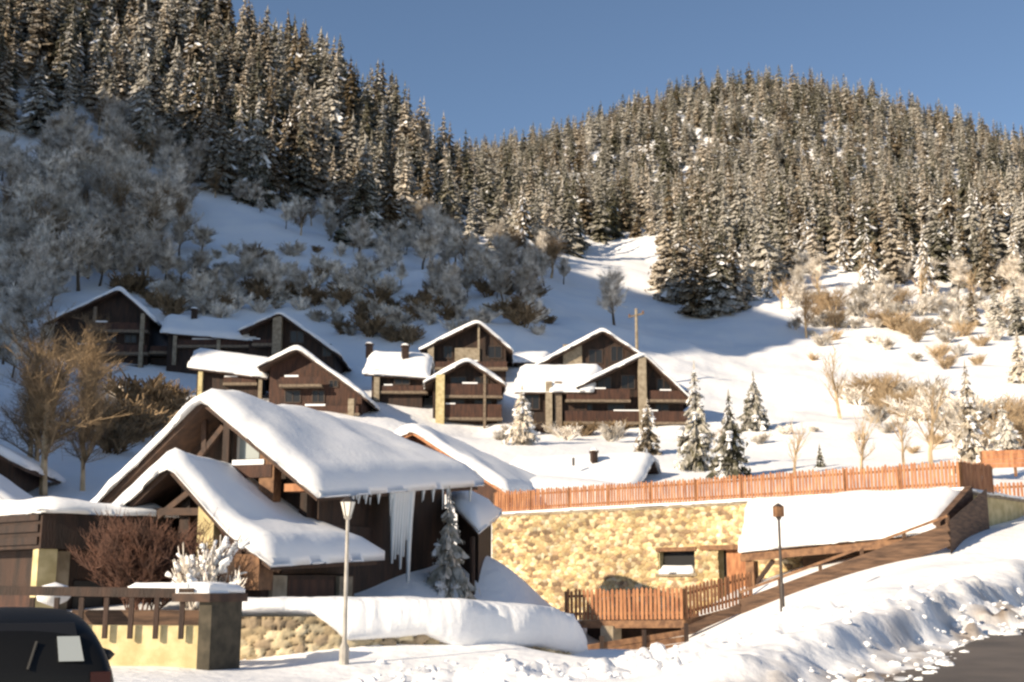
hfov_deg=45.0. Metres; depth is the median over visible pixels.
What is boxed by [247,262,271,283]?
bare tree
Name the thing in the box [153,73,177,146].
spruce
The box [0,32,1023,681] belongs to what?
snowy ground
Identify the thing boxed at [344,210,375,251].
bare tree
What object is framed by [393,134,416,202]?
spruce
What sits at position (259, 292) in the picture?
shrub
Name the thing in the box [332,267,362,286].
shrub
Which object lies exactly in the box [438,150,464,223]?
spruce
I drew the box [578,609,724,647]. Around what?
deck
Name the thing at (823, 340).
shrub
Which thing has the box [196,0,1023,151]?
sky
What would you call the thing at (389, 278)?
shrub
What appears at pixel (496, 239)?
bare tree
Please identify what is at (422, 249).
bare tree
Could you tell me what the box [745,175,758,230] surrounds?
spruce
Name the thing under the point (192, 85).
spruce
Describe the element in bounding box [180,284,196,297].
bare tree
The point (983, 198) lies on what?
spruce
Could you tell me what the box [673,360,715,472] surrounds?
conifer
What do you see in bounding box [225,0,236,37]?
spruce
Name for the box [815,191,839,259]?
spruce
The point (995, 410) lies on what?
shrub
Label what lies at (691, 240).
spruce
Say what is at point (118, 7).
spruce
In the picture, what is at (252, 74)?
spruce
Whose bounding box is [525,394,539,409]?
window
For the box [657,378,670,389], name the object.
window
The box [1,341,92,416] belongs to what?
bare tree
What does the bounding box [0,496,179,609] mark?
garage
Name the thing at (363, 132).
spruce
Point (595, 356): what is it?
window
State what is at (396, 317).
shrub
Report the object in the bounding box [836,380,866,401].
shrub
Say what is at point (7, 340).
bare tree
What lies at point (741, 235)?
spruce
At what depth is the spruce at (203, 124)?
227.46 m
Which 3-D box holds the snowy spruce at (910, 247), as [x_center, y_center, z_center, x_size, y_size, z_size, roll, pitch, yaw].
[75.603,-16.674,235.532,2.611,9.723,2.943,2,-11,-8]
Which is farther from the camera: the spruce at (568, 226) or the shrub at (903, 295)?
the spruce at (568, 226)
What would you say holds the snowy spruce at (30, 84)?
on the snowy ground
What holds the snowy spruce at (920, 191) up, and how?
on the snowy ground
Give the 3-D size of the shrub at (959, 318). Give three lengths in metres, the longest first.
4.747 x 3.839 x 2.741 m
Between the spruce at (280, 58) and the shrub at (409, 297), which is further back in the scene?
the spruce at (280, 58)
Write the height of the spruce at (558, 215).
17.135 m
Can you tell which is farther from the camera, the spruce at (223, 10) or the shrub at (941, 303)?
the spruce at (223, 10)
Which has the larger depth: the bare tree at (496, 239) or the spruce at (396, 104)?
the spruce at (396, 104)
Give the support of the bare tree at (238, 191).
on the snowy ground
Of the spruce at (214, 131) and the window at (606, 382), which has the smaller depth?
the window at (606, 382)
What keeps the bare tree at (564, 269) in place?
on the snowy ground
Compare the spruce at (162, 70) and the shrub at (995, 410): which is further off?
the spruce at (162, 70)
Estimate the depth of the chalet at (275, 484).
38.35 m
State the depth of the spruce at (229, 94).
258.29 m
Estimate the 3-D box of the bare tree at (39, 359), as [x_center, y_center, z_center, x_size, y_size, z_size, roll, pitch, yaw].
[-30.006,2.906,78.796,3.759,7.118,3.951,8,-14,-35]
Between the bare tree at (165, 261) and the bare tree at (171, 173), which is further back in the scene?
the bare tree at (171, 173)
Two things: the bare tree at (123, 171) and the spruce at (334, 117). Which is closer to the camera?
the bare tree at (123, 171)
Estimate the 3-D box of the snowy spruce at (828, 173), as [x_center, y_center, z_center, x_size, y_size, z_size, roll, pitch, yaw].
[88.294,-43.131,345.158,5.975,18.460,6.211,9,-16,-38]
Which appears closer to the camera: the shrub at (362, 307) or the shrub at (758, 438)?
the shrub at (758, 438)
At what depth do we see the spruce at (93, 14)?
275.17 m
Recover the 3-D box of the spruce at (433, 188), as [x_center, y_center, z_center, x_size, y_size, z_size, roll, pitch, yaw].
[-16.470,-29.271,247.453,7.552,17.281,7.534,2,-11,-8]
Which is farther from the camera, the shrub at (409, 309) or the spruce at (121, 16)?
the spruce at (121, 16)
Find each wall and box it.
[89,582,247,670]
[240,596,587,659]
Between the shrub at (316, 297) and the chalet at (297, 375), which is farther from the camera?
the shrub at (316, 297)
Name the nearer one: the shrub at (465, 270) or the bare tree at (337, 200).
the shrub at (465, 270)
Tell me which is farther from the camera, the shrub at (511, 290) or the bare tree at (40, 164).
the bare tree at (40, 164)
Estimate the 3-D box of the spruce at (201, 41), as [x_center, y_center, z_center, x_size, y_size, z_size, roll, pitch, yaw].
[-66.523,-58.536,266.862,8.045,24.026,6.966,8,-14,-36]
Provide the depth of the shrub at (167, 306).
147.68 m
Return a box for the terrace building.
[492,486,1023,619]
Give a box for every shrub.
[65,505,221,609]
[66,380,143,408]
[74,390,178,441]
[93,418,155,454]
[96,410,149,435]
[99,362,176,407]
[104,267,142,290]
[109,399,177,437]
[124,269,157,293]
[129,384,191,415]
[134,288,151,295]
[139,288,173,307]
[148,280,187,295]
[151,290,189,315]
[160,527,250,609]
[164,379,200,407]
[166,275,192,283]
[168,283,189,298]
[175,294,193,309]
[182,281,228,294]
[185,289,224,315]
[205,300,238,317]
[210,248,222,258]
[210,293,236,305]
[212,261,222,269]
[219,242,240,253]
[223,281,246,297]
[223,290,255,310]
[231,258,243,274]
[231,282,242,288]
[234,243,270,259]
[235,278,250,289]
[243,282,275,301]
[243,297,272,313]
[246,277,269,288]
[259,255,288,275]
[262,278,292,301]
[264,249,275,256]
[269,297,287,308]
[275,239,307,256]
[281,280,298,298]
[285,294,311,310]
[292,283,321,296]
[299,285,334,305]
[303,269,328,286]
[305,308,330,321]
[309,251,343,270]
[311,245,324,252]
[311,266,331,277]
[315,257,346,274]
[321,297,341,311]
[326,268,371,289]
[326,281,337,289]
[326,319,357,334]
[328,280,361,299]
[328,309,345,322]
[329,285,357,306]
[332,242,348,256]
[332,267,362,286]
[342,264,369,276]
[342,282,365,295]
[342,325,356,335]
[345,312,387,336]
[348,310,373,320]
[350,302,367,313]
[352,292,367,302]
[353,256,385,278]
[359,284,397,303]
[359,297,383,311]
[363,274,400,291]
[368,296,399,315]
[370,313,392,326]
[376,272,399,284]
[376,324,396,335]
[377,304,407,315]
[377,324,401,342]
[380,308,420,328]
[382,296,405,306]
[391,281,402,292]
[396,297,434,320]
[396,323,416,329]
[398,323,426,344]
[399,290,428,305]
[407,300,436,314]
[411,295,443,306]
[418,286,434,297]
[420,309,438,324]
[421,278,436,288]
[432,303,462,320]
[433,288,452,306]
[437,261,470,279]
[439,317,468,330]
[447,304,477,319]
[454,319,470,324]
[455,296,471,307]
[457,266,483,280]
[459,261,495,277]
[464,309,489,321]
[466,275,496,297]
[475,309,504,323]
[478,303,495,313]
[483,293,535,318]
[492,429,508,439]
[495,301,546,327]
[501,423,535,430]
[503,282,515,294]
[507,269,522,284]
[510,290,541,302]
[513,285,542,295]
[528,323,547,334]
[531,308,551,323]
[534,284,552,297]
[541,421,555,431]
[542,315,557,323]
[545,422,581,439]
[567,419,596,435]
[595,417,634,433]
[597,420,626,441]
[750,432,773,444]
[776,423,793,434]
[779,276,818,305]
[786,315,803,329]
[801,282,857,309]
[806,351,819,360]
[807,330,817,335]
[807,426,820,431]
[808,311,828,327]
[809,303,827,314]
[811,330,834,346]
[822,303,852,328]
[822,329,842,339]
[835,370,919,399]
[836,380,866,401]
[839,384,873,405]
[840,321,850,327]
[843,296,874,317]
[845,316,866,328]
[847,280,872,300]
[849,431,868,439]
[859,281,900,308]
[860,379,925,405]
[862,305,901,326]
[862,395,905,413]
[862,404,892,423]
[863,335,878,343]
[866,317,883,327]
[867,336,895,350]
[872,387,929,417]
[874,419,895,433]
[875,285,919,303]
[876,379,913,396]
[878,300,917,313]
[879,308,916,330]
[880,390,942,421]
[882,315,910,330]
[892,314,937,334]
[893,382,944,396]
[902,375,948,395]
[905,445,921,453]
[906,294,940,316]
[906,351,922,361]
[909,317,929,328]
[909,328,925,342]
[914,387,945,415]
[915,291,946,301]
[915,394,1007,443]
[918,292,952,312]
[922,317,944,329]
[923,340,952,358]
[924,431,948,444]
[930,400,1022,424]
[932,353,958,369]
[934,325,959,342]
[937,306,962,324]
[939,318,981,336]
[939,389,995,417]
[943,296,966,311]
[943,420,995,448]
[945,288,987,310]
[947,342,967,355]
[948,311,976,325]
[952,405,1023,447]
[967,333,992,346]
[967,353,988,365]
[976,298,1011,312]
[980,390,1023,414]
[983,307,1023,325]
[984,325,1007,340]
[993,391,1023,428]
[999,305,1023,315]
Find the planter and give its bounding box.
[72,610,198,624]
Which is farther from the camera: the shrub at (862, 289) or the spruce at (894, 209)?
the spruce at (894, 209)
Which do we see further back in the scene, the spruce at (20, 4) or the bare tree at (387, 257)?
the spruce at (20, 4)
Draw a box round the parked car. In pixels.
[0,607,114,681]
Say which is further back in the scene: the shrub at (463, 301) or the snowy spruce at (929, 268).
the snowy spruce at (929, 268)
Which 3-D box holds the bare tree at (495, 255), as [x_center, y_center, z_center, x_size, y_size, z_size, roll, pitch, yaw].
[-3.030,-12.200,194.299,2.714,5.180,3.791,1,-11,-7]
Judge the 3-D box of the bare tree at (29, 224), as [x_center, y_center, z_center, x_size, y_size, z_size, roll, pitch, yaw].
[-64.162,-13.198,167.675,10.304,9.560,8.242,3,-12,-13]
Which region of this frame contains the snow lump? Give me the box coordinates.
[37,582,70,606]
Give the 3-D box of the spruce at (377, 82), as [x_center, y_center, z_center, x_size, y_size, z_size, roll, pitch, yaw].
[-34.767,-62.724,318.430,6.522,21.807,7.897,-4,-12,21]
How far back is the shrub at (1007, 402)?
87.46 m
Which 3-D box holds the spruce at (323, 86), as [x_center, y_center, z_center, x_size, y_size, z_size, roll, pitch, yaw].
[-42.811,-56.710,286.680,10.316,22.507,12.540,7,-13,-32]
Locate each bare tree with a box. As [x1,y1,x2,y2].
[0,128,21,180]
[0,133,15,176]
[0,139,36,174]
[0,150,39,196]
[0,151,29,187]
[0,172,18,215]
[0,175,56,216]
[0,187,22,215]
[0,200,21,227]
[0,211,27,261]
[0,238,19,275]
[0,253,24,279]
[0,271,29,298]
[0,278,7,302]
[0,278,32,326]
[0,283,50,334]
[0,296,93,372]
[0,303,35,364]
[0,323,28,377]
[0,324,147,495]
[0,366,65,457]
[0,377,94,461]
[1,240,30,269]
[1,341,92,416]
[3,204,76,249]
[5,235,57,270]
[12,188,53,222]
[14,333,72,404]
[17,264,52,323]
[18,147,81,200]
[19,242,55,310]
[24,143,64,185]
[26,146,79,209]
[26,216,56,257]
[27,230,75,275]
[29,127,70,155]
[29,252,70,276]
[35,180,83,237]
[35,203,73,254]
[35,310,62,348]
[36,118,92,145]
[38,105,78,141]
[46,269,75,305]
[48,128,110,157]
[52,212,95,255]
[54,218,116,290]
[55,171,84,202]
[56,364,131,490]
[57,323,131,393]
[57,349,121,455]
[60,160,88,190]
[61,308,131,381]
[66,142,115,201]
[67,203,98,231]
[71,121,94,145]
[73,112,89,127]
[75,196,91,212]
[77,94,115,135]
[77,172,87,193]
[78,159,126,209]
[78,183,92,209]
[82,229,113,278]
[83,133,114,187]
[83,210,133,271]
[86,207,105,227]
[87,189,119,217]
[87,207,137,266]
[87,233,120,285]
[89,134,125,162]
[92,87,128,129]
[96,107,138,142]
[98,154,139,199]
[99,167,138,218]
[100,140,127,167]
[101,125,137,153]
[105,234,147,275]
[108,98,132,126]
[113,143,149,167]
[114,126,146,156]
[114,175,148,204]
[114,204,178,271]
[119,148,152,182]
[119,168,153,184]
[122,169,167,207]
[123,182,176,209]
[123,195,142,213]
[125,178,177,226]
[129,188,172,230]
[131,230,164,274]
[133,169,155,188]
[138,135,161,168]
[139,232,160,277]
[140,116,168,148]
[145,228,170,237]
[146,204,179,244]
[147,168,179,206]
[149,282,172,296]
[150,237,181,281]
[151,139,191,173]
[151,233,174,272]
[153,146,171,170]
[153,165,176,181]
[156,125,180,151]
[157,158,190,181]
[157,277,185,295]
[158,187,177,219]
[165,269,178,282]
[168,168,188,210]
[168,289,182,304]
[170,212,204,256]
[171,192,191,219]
[173,255,192,277]
[175,144,189,162]
[179,135,207,183]
[180,182,195,203]
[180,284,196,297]
[181,163,200,184]
[181,194,193,218]
[183,275,208,298]
[184,248,210,277]
[185,265,212,287]
[188,177,203,203]
[188,223,215,250]
[198,254,214,273]
[201,266,219,278]
[203,166,225,197]
[206,266,227,288]
[207,283,225,297]
[219,260,238,272]
[219,265,241,285]
[231,177,249,203]
[236,248,263,276]
[237,249,255,280]
[241,178,265,206]
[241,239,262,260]
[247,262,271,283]
[248,266,256,277]
[256,197,265,211]
[260,252,278,264]
[264,258,292,282]
[264,273,286,300]
[271,195,279,208]
[275,202,290,228]
[281,207,310,234]
[282,260,298,278]
[284,193,310,222]
[290,265,310,294]
[303,195,327,225]
[317,194,337,226]
[322,213,339,238]
[329,185,348,227]
[337,194,351,218]
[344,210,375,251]
[349,232,372,249]
[352,250,368,271]
[371,232,390,255]
[371,254,383,265]
[373,219,404,250]
[375,237,397,269]
[377,246,405,271]
[390,236,406,266]
[394,262,408,285]
[396,231,410,254]
[399,227,414,254]
[405,219,423,247]
[408,226,444,269]
[409,194,446,229]
[417,218,444,265]
[421,200,442,231]
[423,207,451,249]
[423,254,443,287]
[428,278,446,306]
[437,246,455,266]
[438,217,462,242]
[438,262,463,291]
[439,237,456,261]
[439,273,466,307]
[445,224,473,263]
[446,204,462,227]
[455,234,469,264]
[456,250,468,266]
[458,268,475,297]
[462,239,480,264]
[467,229,478,245]
[467,246,484,266]
[472,251,502,279]
[476,243,493,265]
[484,217,508,238]
[486,264,515,300]
[487,232,517,256]
[489,233,520,269]
[489,250,499,264]
[501,248,521,270]
[506,223,526,250]
[510,257,534,294]
[516,240,537,267]
[518,253,536,269]
[519,288,539,304]
[522,259,546,292]
[529,225,538,242]
[529,230,549,251]
[531,233,573,277]
[531,245,546,259]
[532,250,553,286]
[533,297,545,310]
[545,225,564,248]
[547,235,565,257]
[555,255,570,283]
[594,262,630,325]
[771,274,789,308]
[784,418,811,475]
[787,250,812,268]
[787,280,821,337]
[788,264,811,285]
[804,252,826,283]
[809,271,829,295]
[819,339,848,418]
[848,410,881,471]
[859,241,875,261]
[871,272,889,292]
[881,399,918,464]
[896,260,912,284]
[902,376,952,464]
[909,260,929,294]
[921,257,944,277]
[929,275,939,293]
[946,254,971,292]
[947,285,959,302]
[961,264,978,293]
[989,260,1004,288]
[994,250,1023,282]
[999,283,1008,301]
[1005,273,1023,301]
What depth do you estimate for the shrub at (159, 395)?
92.41 m
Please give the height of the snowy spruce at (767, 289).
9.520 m
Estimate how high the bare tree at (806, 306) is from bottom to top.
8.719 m
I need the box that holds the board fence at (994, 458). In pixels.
[980,450,1023,476]
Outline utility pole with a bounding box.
[628,308,643,349]
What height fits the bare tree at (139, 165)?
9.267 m
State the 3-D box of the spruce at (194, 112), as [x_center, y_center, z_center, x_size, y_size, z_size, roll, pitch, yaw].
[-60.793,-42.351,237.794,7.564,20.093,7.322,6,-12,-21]
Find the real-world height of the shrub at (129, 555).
3.351 m
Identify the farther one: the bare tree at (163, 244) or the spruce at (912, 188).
the spruce at (912, 188)
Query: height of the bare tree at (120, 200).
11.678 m
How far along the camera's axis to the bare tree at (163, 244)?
172.31 m
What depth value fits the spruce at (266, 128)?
241.00 m
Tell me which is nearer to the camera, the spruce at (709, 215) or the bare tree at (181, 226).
the bare tree at (181, 226)
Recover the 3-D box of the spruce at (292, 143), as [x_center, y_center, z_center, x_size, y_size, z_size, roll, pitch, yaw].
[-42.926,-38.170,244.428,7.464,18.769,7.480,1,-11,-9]
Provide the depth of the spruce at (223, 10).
316.93 m
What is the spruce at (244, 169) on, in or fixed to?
on the snowy ground
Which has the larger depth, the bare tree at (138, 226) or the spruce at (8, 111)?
the spruce at (8, 111)
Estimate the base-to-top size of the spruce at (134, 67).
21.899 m
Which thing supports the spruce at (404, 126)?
on the snowy ground
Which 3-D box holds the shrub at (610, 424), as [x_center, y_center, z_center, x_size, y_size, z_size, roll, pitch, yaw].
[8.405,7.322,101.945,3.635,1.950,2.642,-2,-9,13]
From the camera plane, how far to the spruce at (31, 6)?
267.43 m
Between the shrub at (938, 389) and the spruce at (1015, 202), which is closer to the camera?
the shrub at (938, 389)
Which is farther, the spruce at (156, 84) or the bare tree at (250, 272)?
the spruce at (156, 84)
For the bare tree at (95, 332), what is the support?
on the snowy ground
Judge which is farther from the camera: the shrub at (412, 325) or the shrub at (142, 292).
the shrub at (142, 292)
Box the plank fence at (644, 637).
[587,623,688,649]
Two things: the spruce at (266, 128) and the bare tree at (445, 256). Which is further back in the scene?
the spruce at (266, 128)
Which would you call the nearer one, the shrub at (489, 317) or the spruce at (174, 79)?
the shrub at (489, 317)
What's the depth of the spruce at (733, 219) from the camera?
260.11 m
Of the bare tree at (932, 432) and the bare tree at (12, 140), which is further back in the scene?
the bare tree at (12, 140)
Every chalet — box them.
[0,443,65,492]
[0,474,33,499]
[43,286,167,367]
[90,388,501,598]
[160,307,352,373]
[187,345,380,415]
[362,342,434,407]
[394,423,535,506]
[419,320,513,381]
[423,358,506,427]
[507,351,550,367]
[509,447,661,484]
[513,353,692,432]
[535,328,640,369]
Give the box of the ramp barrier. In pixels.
[681,489,989,634]
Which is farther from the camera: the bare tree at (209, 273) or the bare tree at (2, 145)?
the bare tree at (2, 145)
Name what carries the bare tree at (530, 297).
on the snowy ground
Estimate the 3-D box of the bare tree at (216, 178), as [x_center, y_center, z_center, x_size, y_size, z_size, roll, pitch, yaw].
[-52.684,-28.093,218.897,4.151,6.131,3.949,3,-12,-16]
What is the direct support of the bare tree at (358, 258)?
on the snowy ground
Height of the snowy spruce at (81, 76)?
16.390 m
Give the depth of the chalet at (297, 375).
102.55 m
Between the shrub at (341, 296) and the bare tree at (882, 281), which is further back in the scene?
the bare tree at (882, 281)
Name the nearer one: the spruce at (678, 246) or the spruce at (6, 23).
the spruce at (678, 246)
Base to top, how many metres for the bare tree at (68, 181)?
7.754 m
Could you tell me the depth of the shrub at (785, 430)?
95.61 m
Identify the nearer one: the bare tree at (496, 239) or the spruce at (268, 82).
the bare tree at (496, 239)
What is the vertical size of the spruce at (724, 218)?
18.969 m
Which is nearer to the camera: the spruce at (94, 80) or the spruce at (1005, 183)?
the spruce at (94, 80)
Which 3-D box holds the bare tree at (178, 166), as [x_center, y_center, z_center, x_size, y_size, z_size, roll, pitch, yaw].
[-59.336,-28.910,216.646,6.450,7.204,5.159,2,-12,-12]
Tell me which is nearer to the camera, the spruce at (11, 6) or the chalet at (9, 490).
the chalet at (9, 490)
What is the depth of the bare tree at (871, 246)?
231.30 m
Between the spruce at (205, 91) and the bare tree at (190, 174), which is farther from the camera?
the spruce at (205, 91)
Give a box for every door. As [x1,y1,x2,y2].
[0,595,29,606]
[287,579,334,596]
[726,550,745,592]
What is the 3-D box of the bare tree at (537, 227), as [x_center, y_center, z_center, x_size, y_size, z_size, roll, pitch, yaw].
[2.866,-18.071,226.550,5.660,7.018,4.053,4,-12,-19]
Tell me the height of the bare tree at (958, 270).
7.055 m
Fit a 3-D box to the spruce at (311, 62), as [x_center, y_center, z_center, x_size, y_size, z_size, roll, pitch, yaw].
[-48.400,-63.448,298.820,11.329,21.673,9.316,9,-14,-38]
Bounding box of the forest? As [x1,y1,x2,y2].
[8,0,1023,308]
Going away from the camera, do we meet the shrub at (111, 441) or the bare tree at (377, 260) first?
the shrub at (111, 441)
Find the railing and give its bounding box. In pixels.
[0,583,194,638]
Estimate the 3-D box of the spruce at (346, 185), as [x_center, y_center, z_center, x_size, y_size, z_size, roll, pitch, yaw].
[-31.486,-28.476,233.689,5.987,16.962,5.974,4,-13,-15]
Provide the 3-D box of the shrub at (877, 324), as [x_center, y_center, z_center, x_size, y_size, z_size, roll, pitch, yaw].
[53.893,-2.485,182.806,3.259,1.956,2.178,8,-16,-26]
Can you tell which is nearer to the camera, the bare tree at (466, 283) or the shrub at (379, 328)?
the shrub at (379, 328)
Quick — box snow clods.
[349,583,1023,681]
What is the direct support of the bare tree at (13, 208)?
on the snowy ground
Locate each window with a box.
[72,581,103,609]
[105,334,116,342]
[124,334,136,342]
[237,436,259,459]
[284,390,300,402]
[287,477,295,483]
[290,330,303,342]
[312,390,324,402]
[322,344,331,356]
[329,380,338,387]
[394,378,409,384]
[443,346,452,358]
[450,376,465,383]
[450,399,464,403]
[474,376,488,383]
[474,399,491,403]
[488,346,501,358]
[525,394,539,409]
[587,403,592,410]
[588,349,602,363]
[597,376,611,388]
[607,404,624,410]
[611,346,622,361]
[621,375,634,388]
[655,403,669,410]
[655,547,696,575]
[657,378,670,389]
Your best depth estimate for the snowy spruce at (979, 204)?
253.22 m
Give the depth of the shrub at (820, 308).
190.22 m
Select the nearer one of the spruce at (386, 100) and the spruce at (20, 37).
the spruce at (20, 37)
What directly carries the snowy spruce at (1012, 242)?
on the snowy ground
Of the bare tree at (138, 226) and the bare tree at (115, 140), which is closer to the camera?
the bare tree at (138, 226)
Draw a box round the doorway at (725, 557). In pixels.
[724,550,727,594]
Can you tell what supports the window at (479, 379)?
in the chalet at (467, 391)
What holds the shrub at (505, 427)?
on the snowy ground
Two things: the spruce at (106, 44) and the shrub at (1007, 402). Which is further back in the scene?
the spruce at (106, 44)
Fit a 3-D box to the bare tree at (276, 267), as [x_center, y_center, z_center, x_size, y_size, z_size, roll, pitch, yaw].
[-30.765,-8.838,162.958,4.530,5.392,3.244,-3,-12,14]
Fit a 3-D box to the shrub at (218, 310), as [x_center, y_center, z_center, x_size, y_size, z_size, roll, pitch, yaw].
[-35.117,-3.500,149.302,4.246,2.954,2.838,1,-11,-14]
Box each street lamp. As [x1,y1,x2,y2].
[339,496,355,664]
[773,503,784,611]
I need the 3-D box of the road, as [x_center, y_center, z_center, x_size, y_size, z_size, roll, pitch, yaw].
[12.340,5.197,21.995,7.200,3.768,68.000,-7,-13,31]
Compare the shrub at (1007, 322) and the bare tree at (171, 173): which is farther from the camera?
the bare tree at (171, 173)
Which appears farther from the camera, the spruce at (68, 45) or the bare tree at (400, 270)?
the spruce at (68, 45)
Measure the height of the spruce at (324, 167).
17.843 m
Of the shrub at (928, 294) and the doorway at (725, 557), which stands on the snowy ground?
the shrub at (928, 294)
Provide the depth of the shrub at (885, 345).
163.30 m
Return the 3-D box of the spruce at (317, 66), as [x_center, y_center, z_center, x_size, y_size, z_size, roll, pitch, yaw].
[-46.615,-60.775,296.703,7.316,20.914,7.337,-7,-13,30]
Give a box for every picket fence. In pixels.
[494,460,993,511]
[564,572,752,620]
[994,482,1023,496]
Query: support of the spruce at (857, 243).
on the snowy ground
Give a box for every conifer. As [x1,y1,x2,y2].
[423,485,480,599]
[501,385,540,444]
[633,397,661,454]
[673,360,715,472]
[705,389,752,478]
[736,371,771,431]
[815,444,826,466]
[951,360,992,476]
[988,397,1021,454]
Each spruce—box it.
[0,0,13,89]
[0,0,22,71]
[0,0,25,51]
[0,27,12,104]
[0,47,21,132]
[10,1,20,30]
[13,0,29,32]
[14,59,57,137]
[15,0,41,39]
[16,59,47,127]
[18,0,58,83]
[20,15,34,77]
[20,72,32,108]
[37,0,87,91]
[40,0,67,26]
[43,0,66,68]
[49,0,60,20]
[50,6,79,109]
[60,61,76,127]
[61,0,91,52]
[65,17,82,104]
[75,0,95,73]
[76,32,86,98]
[78,0,98,47]
[78,44,102,109]
[83,5,116,90]
[88,0,114,49]
[91,0,100,17]
[91,22,111,87]
[93,0,126,44]
[94,0,115,27]
[95,0,115,43]
[99,57,123,123]
[109,13,121,68]
[109,51,130,107]
[112,22,137,94]
[117,0,133,46]
[118,1,134,53]
[125,39,140,102]
[126,0,143,79]
[126,42,156,118]
[126,49,158,162]
[127,0,143,17]
[129,3,158,95]
[131,76,157,163]
[134,0,156,25]
[146,0,175,29]
[146,15,157,65]
[148,41,162,120]
[149,28,168,103]
[149,83,155,112]
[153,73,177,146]
[156,0,174,72]
[156,6,175,70]
[156,46,196,119]
[157,38,182,116]
[159,88,182,155]
[166,12,211,97]
[167,0,189,69]
[173,58,202,142]
[175,54,194,128]
[178,0,203,40]
[178,73,206,151]
[187,96,214,182]
[192,19,219,91]
[196,0,212,30]
[197,29,224,99]
[197,97,218,180]
[197,103,242,194]
[198,0,219,37]
[199,83,219,131]
[203,78,211,99]
[209,64,230,117]
[210,0,233,32]
[213,20,235,101]
[213,88,228,138]
[215,32,242,108]
[219,13,236,83]
[224,72,237,129]
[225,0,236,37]
[225,93,249,170]
[226,87,238,139]
[227,97,275,208]
[228,99,250,182]
[229,78,246,139]
[230,34,236,87]
[231,57,251,117]
[231,117,257,203]
[233,0,249,61]
[233,23,250,84]
[243,0,254,38]
[244,66,255,113]
[244,68,281,174]
[244,95,251,113]
[248,38,268,97]
[248,62,266,114]
[249,4,258,35]
[259,6,272,51]
[259,87,264,114]
[260,27,277,98]
[261,121,283,199]
[263,68,277,143]
[264,70,277,132]
[264,89,286,183]
[265,111,281,160]
[272,23,288,84]
[280,22,306,98]
[280,91,299,147]
[280,107,293,158]
[282,17,292,44]
[282,105,301,185]
[283,12,291,52]
[287,78,314,162]
[287,97,318,207]
[288,16,298,55]
[289,69,304,113]
[289,89,322,197]
[290,95,300,134]
[291,19,306,76]
[297,26,314,71]
[301,38,318,90]
[302,87,319,140]
[303,20,310,48]
[310,49,324,95]
[310,115,336,181]
[311,107,332,194]
[312,51,347,130]
[313,26,325,63]
[313,91,327,140]
[318,54,346,122]
[319,33,329,78]
[321,35,342,89]
[321,148,340,209]
[322,67,345,149]
[327,110,360,188]
[328,139,388,246]
[330,149,353,226]
[333,77,343,144]
[334,103,357,169]
[336,34,349,87]
[341,168,359,225]
[342,59,362,123]
[349,147,360,195]
[351,120,367,169]
[352,135,382,207]
[357,109,369,168]
[358,97,374,137]
[362,104,380,161]
[367,158,380,227]
[368,143,376,173]
[372,62,383,108]
[372,141,389,208]
[376,158,408,247]
[377,124,392,176]
[379,63,389,98]
[381,71,408,131]
[386,76,407,144]
[388,101,417,161]
[392,147,421,230]
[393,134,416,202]
[393,145,406,215]
[404,113,436,180]
[416,153,433,230]
[418,158,442,214]
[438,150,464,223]
[439,152,461,214]
[505,202,511,226]
[512,187,534,246]
[514,186,536,263]
[554,180,573,237]
[554,182,586,258]
[569,177,587,254]
[644,209,674,293]
[652,218,697,302]
[660,173,676,221]
[670,186,696,240]
[674,241,713,317]
[675,200,686,242]
[682,217,703,277]
[695,230,743,317]
[696,223,717,285]
[700,217,725,268]
[701,190,714,239]
[701,206,714,249]
[713,185,736,243]
[713,191,745,276]
[724,231,750,302]
[728,170,752,214]
[728,178,750,246]
[728,243,751,310]
[733,201,752,263]
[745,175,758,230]
[747,201,784,289]
[757,174,767,214]
[761,255,775,298]
[764,175,778,228]
[771,183,790,250]
[781,190,812,246]
[784,197,793,232]
[794,178,810,226]
[797,206,813,263]
[806,195,823,251]
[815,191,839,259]
[816,171,830,216]
[825,156,832,192]
[834,228,854,272]
[840,195,858,242]
[848,195,885,273]
[858,224,879,292]
[866,187,883,246]
[876,175,896,225]
[878,194,913,282]
[886,182,912,251]
[896,174,921,246]
[906,169,923,234]
[907,232,915,268]
[913,222,939,295]
[915,177,925,212]
[916,175,940,242]
[921,193,945,258]
[937,172,963,240]
[945,209,963,278]
[954,182,980,262]
[963,175,974,220]
[964,284,983,326]
[966,216,983,284]
[973,181,983,230]
[974,205,1003,283]
[976,222,1000,295]
[978,178,988,206]
[978,178,1010,255]
[978,226,1001,263]
[980,169,999,210]
[983,281,1008,329]
[996,168,1007,214]
[999,194,1023,284]
[1003,169,1013,202]
[1003,170,1022,226]
[1004,193,1013,240]
[1004,203,1023,284]
[1004,222,1023,288]
[1005,271,1023,335]
[1006,330,1023,382]
[1007,205,1016,254]
[1012,196,1022,231]
[1018,177,1023,204]
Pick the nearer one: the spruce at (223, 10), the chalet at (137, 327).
the chalet at (137, 327)
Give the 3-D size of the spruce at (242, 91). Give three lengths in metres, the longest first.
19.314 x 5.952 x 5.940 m
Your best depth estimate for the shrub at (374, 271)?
175.12 m
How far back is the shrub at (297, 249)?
182.41 m
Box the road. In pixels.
[884,628,1023,681]
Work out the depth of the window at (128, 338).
123.58 m
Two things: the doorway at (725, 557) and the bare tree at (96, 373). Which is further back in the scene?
the bare tree at (96, 373)
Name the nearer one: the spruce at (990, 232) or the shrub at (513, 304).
the shrub at (513, 304)
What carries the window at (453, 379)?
in the chalet at (467, 391)
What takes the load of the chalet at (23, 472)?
on the snowy ground
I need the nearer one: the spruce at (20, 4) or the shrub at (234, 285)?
the shrub at (234, 285)
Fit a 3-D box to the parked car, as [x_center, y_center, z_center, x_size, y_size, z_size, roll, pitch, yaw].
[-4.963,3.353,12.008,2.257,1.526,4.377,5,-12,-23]

